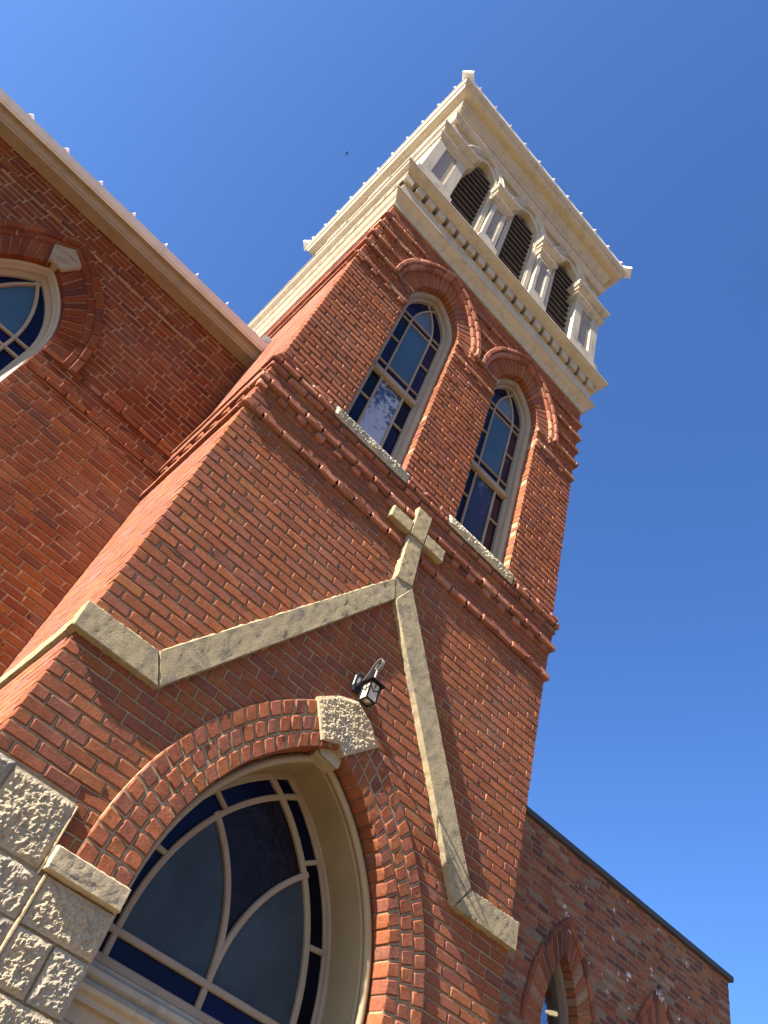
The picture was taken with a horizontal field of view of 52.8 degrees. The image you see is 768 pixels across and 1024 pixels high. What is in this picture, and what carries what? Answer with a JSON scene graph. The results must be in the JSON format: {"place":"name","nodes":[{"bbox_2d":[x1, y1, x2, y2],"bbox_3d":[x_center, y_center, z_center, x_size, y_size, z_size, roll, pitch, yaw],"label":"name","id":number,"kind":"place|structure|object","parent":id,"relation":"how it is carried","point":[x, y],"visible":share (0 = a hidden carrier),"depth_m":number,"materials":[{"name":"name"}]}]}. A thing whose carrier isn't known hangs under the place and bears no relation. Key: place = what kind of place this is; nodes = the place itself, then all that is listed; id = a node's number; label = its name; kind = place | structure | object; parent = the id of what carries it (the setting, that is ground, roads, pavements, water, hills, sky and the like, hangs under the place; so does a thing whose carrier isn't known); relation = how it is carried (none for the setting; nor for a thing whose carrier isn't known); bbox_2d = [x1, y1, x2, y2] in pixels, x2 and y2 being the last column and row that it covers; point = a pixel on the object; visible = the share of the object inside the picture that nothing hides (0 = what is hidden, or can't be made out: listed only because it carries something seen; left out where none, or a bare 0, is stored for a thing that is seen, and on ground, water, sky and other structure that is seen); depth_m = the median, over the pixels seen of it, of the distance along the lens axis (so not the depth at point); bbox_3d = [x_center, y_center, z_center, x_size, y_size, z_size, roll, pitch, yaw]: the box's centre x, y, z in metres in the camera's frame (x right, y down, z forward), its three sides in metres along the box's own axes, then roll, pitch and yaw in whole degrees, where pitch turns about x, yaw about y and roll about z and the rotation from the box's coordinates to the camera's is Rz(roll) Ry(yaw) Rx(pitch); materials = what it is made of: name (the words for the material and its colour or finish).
{"place":"outdoors","nodes":[
{"label":"outdoors","id":0,"kind":"place"},
{"bbox_2d":[0,0,767,1023],"label":"sky","id":1,"kind":"structure","parent":0,"point":[227,128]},
{"bbox_2d":[497,806,733,1023],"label":"brick wing","id":2,"kind":"structure","parent":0,"point":[597,943],"depth_m":7.74,"materials":[{"name":"red brick"}]},
{"bbox_2d":[543,1007,557,1017],"bbox_3d":[1.681,4.985,7.711,0.200,0.018,0.200,43,-51,-18],"label":"ceiling light","id":3,"kind":"object","parent":2,"relation":"attached to","point":[550,1011],"visible":0.74,"depth_m":7.71,"materials":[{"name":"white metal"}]},
{"bbox_2d":[520,917,595,1023],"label":"wing window","id":4,"kind":"structure","parent":2,"relation":"in","point":[563,959],"depth_m":7.22,"materials":[{"name":"red brick"}]},
{"bbox_2d":[634,987,673,1023],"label":"wing window","id":5,"kind":"structure","parent":2,"relation":"in","point":[650,1012],"depth_m":7.85,"materials":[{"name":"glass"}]},
{"label":"ground","id":6,"kind":"structure","parent":0,"visible":0},
{"bbox_2d":[0,88,271,675],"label":"church nave","id":7,"kind":"structure","parent":6,"relation":"on","point":[132,348],"depth_m":6.69,"materials":[{"name":"red brick"}]},
{"bbox_2d":[0,219,103,381],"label":"nave window","id":8,"kind":"structure","parent":7,"relation":"in","point":[51,291],"depth_m":6.67,"materials":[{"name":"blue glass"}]},
{"bbox_2d":[0,70,631,1023],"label":"church tower","id":9,"kind":"structure","parent":6,"relation":"on","point":[226,796],"depth_m":4.91,"materials":[{"name":"red brick"}]},
{"bbox_2d":[351,659,385,707],"bbox_3d":[-0.095,1.081,4.888,0.124,0.335,0.218,43,-51,-18],"label":"wall lantern","id":10,"kind":"object","parent":9,"relation":"attached to","point":[368,688],"depth_m":4.81,"materials":[{"name":"black metal"}]},
{"bbox_2d":[334,258,481,482],"bbox_3d":[0.295,-1.522,7.491,1.283,3.486,0.275,43,-51,-18],"label":"window","id":11,"kind":"structure","parent":9,"relation":"in","point":[387,408],"depth_m":7.65,"materials":[{"name":"blue glass"}]},
{"bbox_2d":[448,347,558,583],"bbox_3d":[1.212,-0.669,7.893,1.280,3.488,0.274,43,-51,-18],"label":"window","id":12,"kind":"structure","parent":9,"relation":"in","point":[521,402],"depth_m":8.11,"materials":[{"name":"blue glass"}]}
]}

